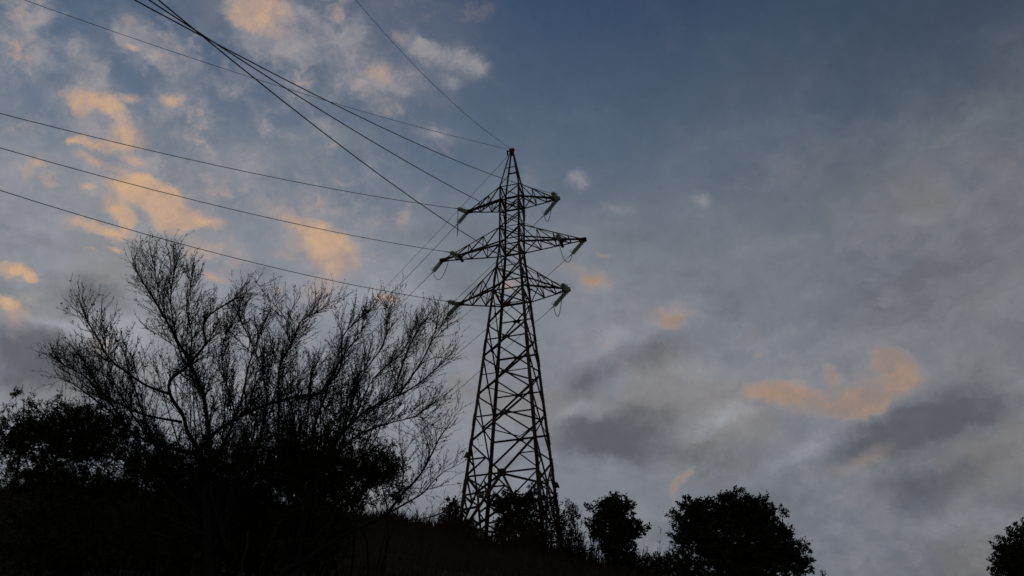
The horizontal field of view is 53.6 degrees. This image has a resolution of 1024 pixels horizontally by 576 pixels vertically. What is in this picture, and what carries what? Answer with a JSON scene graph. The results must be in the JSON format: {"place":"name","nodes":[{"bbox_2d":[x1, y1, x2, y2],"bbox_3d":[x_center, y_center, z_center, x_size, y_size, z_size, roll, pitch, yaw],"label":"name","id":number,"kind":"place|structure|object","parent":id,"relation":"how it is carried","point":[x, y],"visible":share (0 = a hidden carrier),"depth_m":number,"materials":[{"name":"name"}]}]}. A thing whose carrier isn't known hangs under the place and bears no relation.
{"place":"outdoors","nodes":[
{"label":"outdoors","id":0,"kind":"place"},
{"bbox_2d":[0,467,815,575],"bbox_3d":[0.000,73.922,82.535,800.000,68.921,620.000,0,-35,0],"label":"hillside","id":1,"kind":"structure","parent":0,"point":[461,573],"depth_m":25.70,"materials":[{"name":"plant"}]},
{"bbox_2d":[0,384,142,575],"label":"leafy shrub","id":2,"kind":"object","parent":1,"relation":"on","point":[64,439],"visible":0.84,"depth_m":16.35,"materials":[{"name":"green plant"}]},
{"bbox_2d":[64,411,246,575],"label":"leafy shrub","id":3,"kind":"object","parent":1,"relation":"on","point":[170,552],"visible":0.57,"depth_m":15.77,"materials":[{"name":"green plant"}]},
{"bbox_2d":[30,229,389,575],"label":"bare tree","id":4,"kind":"object","parent":1,"relation":"on","point":[239,463],"visible":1,"depth_m":15.80,"materials":[{"name":"brown plant"}]},
{"bbox_2d":[177,395,313,575],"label":"leafy shrub","id":5,"kind":"object","parent":1,"relation":"on","point":[242,523],"visible":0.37,"depth_m":16.16,"materials":[{"name":"black plant"}]},
{"bbox_2d":[237,385,415,575],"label":"leafy shrub","id":6,"kind":"object","parent":1,"relation":"on","point":[382,463],"visible":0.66,"depth_m":15.81,"materials":[{"name":"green plant"}]},
{"bbox_2d":[258,271,470,575],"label":"bare tree","id":7,"kind":"object","parent":1,"relation":"on","point":[295,549],"visible":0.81,"depth_m":16.41,"materials":[{"name":"brown plant"}]},
{"bbox_2d":[278,386,481,575],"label":"bare tree","id":8,"kind":"object","parent":1,"relation":"on","point":[289,568],"visible":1,"depth_m":14.51,"materials":[{"name":"brown plant"}]},
{"bbox_2d":[415,509,422,522],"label":"weed stalks","id":9,"kind":"object","parent":1,"relation":"on","point":[418,516],"visible":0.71,"depth_m":46.34,"materials":[{"name":"black plant"}]},
{"bbox_2d":[430,500,444,522],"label":"weed stalks","id":10,"kind":"object","parent":1,"relation":"on","point":[435,514],"visible":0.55,"depth_m":47.77,"materials":[{"name":"black plant"}]},
{"bbox_2d":[434,494,487,537],"bbox_3d":[-2.470,10.934,47.916,2.705,2.469,1.392,0,-35,0],"label":"bush","id":11,"kind":"object","parent":1,"relation":"on","point":[455,509],"visible":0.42,"depth_m":47.78,"materials":[{"name":"black plant"}]},
{"bbox_2d":[439,148,586,550],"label":"lattice tower","id":12,"kind":"structure","parent":1,"relation":"on","point":[503,473],"depth_m":56.14,"materials":[{"name":"metal"}]},
{"bbox_2d":[25,0,505,148],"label":"power cable","id":13,"kind":"object","parent":12,"relation":"attached to","point":[242,74],"visible":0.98,"depth_m":46.91,"materials":[{"name":"metal"}]},
{"bbox_2d":[238,156,507,433],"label":"power cable","id":14,"kind":"object","parent":12,"relation":"attached to","point":[421,249],"visible":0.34,"depth_m":70.33,"materials":[{"name":"metal"}]},
{"bbox_2d":[356,0,510,148],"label":"power cable","id":15,"kind":"object","parent":12,"relation":"attached to","point":[424,75],"visible":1,"depth_m":52.55,"materials":[{"name":"metal"}]},
{"bbox_2d":[431,261,442,271],"bbox_3d":[-4.580,-1.371,61.440,0.419,0.469,1.084,23,-53,-29],"label":"insulator string","id":16,"kind":"object","parent":12,"relation":"attached to","point":[435,268],"visible":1,"depth_m":61.40,"materials":[{"name":"glass"}]},
{"bbox_2d":[273,272,432,426],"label":"power cable","id":17,"kind":"object","parent":16,"relation":"attached to","point":[396,308],"visible":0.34,"depth_m":63.47,"materials":[{"name":"metal"}]},
{"bbox_2d":[447,306,458,315],"bbox_3d":[-3.526,1.248,59.291,0.419,0.469,1.194,23,-50,-29],"label":"insulator string","id":18,"kind":"object","parent":12,"relation":"hanging from","point":[455,308],"visible":0.59,"depth_m":59.14,"materials":[{"name":"glass"}]},
{"bbox_2d":[449,300,457,305],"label":"insulator string","id":19,"kind":"object","parent":12,"relation":"attached to","point":[454,302],"visible":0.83,"depth_m":58.59,"materials":[{"name":"glass"}]},
{"bbox_2d":[0,190,446,301],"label":"power cable","id":20,"kind":"object","parent":19,"relation":"attached to","point":[199,248],"visible":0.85,"depth_m":44.97,"materials":[{"name":"metal"}]},
{"bbox_2d":[450,251,460,258],"bbox_3d":[-3.321,-2.043,60.567,0.419,0.469,0.968,-26,-35,32],"label":"insulator string","id":21,"kind":"object","parent":12,"relation":"attached to","point":[454,254],"visible":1,"depth_m":60.47,"materials":[{"name":"glass"}]},
{"bbox_2d":[1,148,450,252],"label":"power cable","id":22,"kind":"object","parent":21,"relation":"attached to","point":[211,204],"visible":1,"depth_m":46.34,"materials":[{"name":"metal"}]},
{"bbox_2d":[457,207,467,214],"bbox_3d":[-2.989,-4.850,62.423,0.419,0.470,0.975,-26,-24,32],"label":"insulator string","id":23,"kind":"object","parent":12,"relation":"attached to","point":[462,210],"visible":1,"depth_m":62.34,"materials":[{"name":"glass"}]},
{"bbox_2d":[0,113,457,208],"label":"power cable","id":24,"kind":"object","parent":23,"relation":"attached to","point":[212,164],"visible":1,"depth_m":46.85,"materials":[{"name":"metal"}]},
{"bbox_2d":[458,213,466,223],"bbox_3d":[-3.135,-4.425,63.099,0.419,0.470,1.141,23,-52,-29],"label":"insulator string","id":25,"kind":"object","parent":12,"relation":"attached to","point":[463,216],"visible":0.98,"depth_m":63.05,"materials":[{"name":"glass"}]},
{"bbox_2d":[238,224,456,438],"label":"power cable","id":26,"kind":"object","parent":25,"relation":"attached to","point":[400,283],"visible":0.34,"depth_m":66.83,"materials":[{"name":"metal"}]},
{"bbox_2d":[542,200,557,215],"bbox_3d":[2.302,-4.977,61.725,0.419,0.469,1.462,23,-57,-29],"label":"insulator string","id":27,"kind":"object","parent":12,"relation":"hanging from","point":[548,209],"visible":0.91,"depth_m":61.70,"materials":[{"name":"glass"}]},
{"bbox_2d":[317,215,543,421],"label":"power cable","id":28,"kind":"object","parent":27,"relation":"attached to","point":[466,289],"visible":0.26,"depth_m":66.48,"materials":[{"name":"metal"}]},
{"bbox_2d":[551,192,558,199],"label":"insulator string","id":29,"kind":"object","parent":12,"relation":"attached to","point":[555,196],"visible":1,"depth_m":60.58,"materials":[{"name":"glass"}]},
{"bbox_2d":[134,0,552,193],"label":"power cable","id":30,"kind":"object","parent":29,"relation":"attached to","point":[311,92],"visible":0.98,"depth_m":27.86,"materials":[{"name":"metal"}]},
{"bbox_2d":[551,291,568,306],"bbox_3d":[2.711,0.533,57.723,0.419,0.470,1.447,23,-57,-29],"label":"insulator string","id":31,"kind":"object","parent":12,"relation":"hanging from","point":[558,300],"visible":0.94,"depth_m":57.68,"materials":[{"name":"glass"}]},
{"bbox_2d":[329,307,552,498],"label":"power cable","id":32,"kind":"object","parent":31,"relation":"attached to","point":[479,371],"visible":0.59,"depth_m":62.57,"materials":[{"name":"metal"}]},
{"bbox_2d":[561,283,569,291],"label":"insulator string","id":33,"kind":"object","parent":12,"relation":"attached to","point":[566,288],"visible":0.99,"depth_m":56.51,"materials":[{"name":"glass"}]},
{"bbox_2d":[158,0,561,284],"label":"power cable","id":34,"kind":"object","parent":33,"relation":"attached to","point":[321,130],"visible":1,"depth_m":26.57,"materials":[{"name":"metal"}]},
{"bbox_2d":[570,241,584,254],"bbox_3d":[3.804,-2.449,59.360,0.419,0.469,1.257,23,-57,-29],"label":"insulator string","id":35,"kind":"object","parent":12,"relation":"hanging from","point":[576,248],"visible":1,"depth_m":59.32,"materials":[{"name":"glass"}]},
{"bbox_2d":[403,255,570,398],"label":"power cable","id":36,"kind":"object","parent":35,"relation":"attached to","point":[492,323],"visible":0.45,"depth_m":64.98,"materials":[{"name":"metal"}]},
{"bbox_2d":[486,481,549,544],"bbox_3d":[0.291,10.656,46.992,3.063,3.462,1.860,0,-35,0],"label":"bush","id":37,"kind":"object","parent":1,"relation":"on","point":[529,502],"visible":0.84,"depth_m":47.02,"materials":[{"name":"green plant"}]},
{"bbox_2d":[530,492,573,560],"bbox_3d":[1.757,10.995,46.319,2.168,3.532,1.742,-21,-40,27],"label":"bush","id":38,"kind":"object","parent":1,"relation":"on","point":[555,522],"visible":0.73,"depth_m":46.25,"materials":[{"name":"black plant"}]},
{"bbox_2d":[554,528,570,559],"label":"weed stalks","id":39,"kind":"object","parent":1,"relation":"on","point":[558,544],"visible":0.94,"depth_m":45.14,"materials":[{"name":"black plant"}]},
{"bbox_2d":[560,498,601,566],"bbox_3d":[3.095,11.124,45.909,1.960,3.580,1.432,0,-35,0],"label":"bush","id":40,"kind":"object","parent":1,"relation":"on","point":[573,538],"visible":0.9,"depth_m":45.71,"materials":[{"name":"black plant"}]},
{"bbox_2d":[577,527,596,566],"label":"weed stalks","id":41,"kind":"object","parent":1,"relation":"on","point":[585,546],"visible":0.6,"depth_m":45.12,"materials":[{"name":"black plant"}]},
{"bbox_2d":[582,533,599,566],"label":"weed stalks","id":42,"kind":"object","parent":1,"relation":"on","point":[591,554],"visible":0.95,"depth_m":44.40,"materials":[{"name":"black plant"}]},
{"bbox_2d":[583,490,651,573],"bbox_3d":[4.692,10.818,44.874,3.106,4.077,1.914,0,-35,0],"label":"tree","id":43,"kind":"object","parent":1,"relation":"on","point":[615,531],"visible":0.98,"depth_m":44.70,"materials":[{"name":"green plant"}]},
{"bbox_2d":[639,546,657,575],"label":"weed stalks","id":44,"kind":"object","parent":1,"relation":"on","point":[649,562],"visible":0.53,"depth_m":43.53,"materials":[{"name":"black plant"}]},
{"bbox_2d":[641,550,675,575],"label":"bush","id":45,"kind":"object","parent":1,"relation":"on","point":[652,561],"visible":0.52,"depth_m":42.93,"materials":[{"name":"black plant"}]},
{"bbox_2d":[654,527,687,575],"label":"weed stalks","id":46,"kind":"object","parent":1,"relation":"on","point":[668,557],"visible":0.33,"depth_m":42.68,"materials":[{"name":"black plant"}]},
{"bbox_2d":[659,485,816,575],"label":"round tree","id":47,"kind":"object","parent":1,"relation":"on","point":[753,539],"visible":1,"depth_m":41.06,"materials":[{"name":"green plant"}]},
{"bbox_2d":[985,517,1023,575],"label":"evergreen tree","id":48,"kind":"object","parent":1,"relation":"on","point":[1009,559],"visible":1,"depth_m":30.75,"materials":[{"name":"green plant"}]},
{"bbox_2d":[0,0,1023,575],"label":"sky","id":49,"kind":"structure","parent":0,"point":[797,276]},
{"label":"insulator string","id":50,"kind":"object","parent":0,"visible":0},
{"bbox_2d":[148,0,556,235],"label":"power cable","id":51,"kind":"object","parent":50,"relation":"attached to","point":[318,108],"visible":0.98,"depth_m":27.47,"materials":[{"name":"metal"}]}
]}

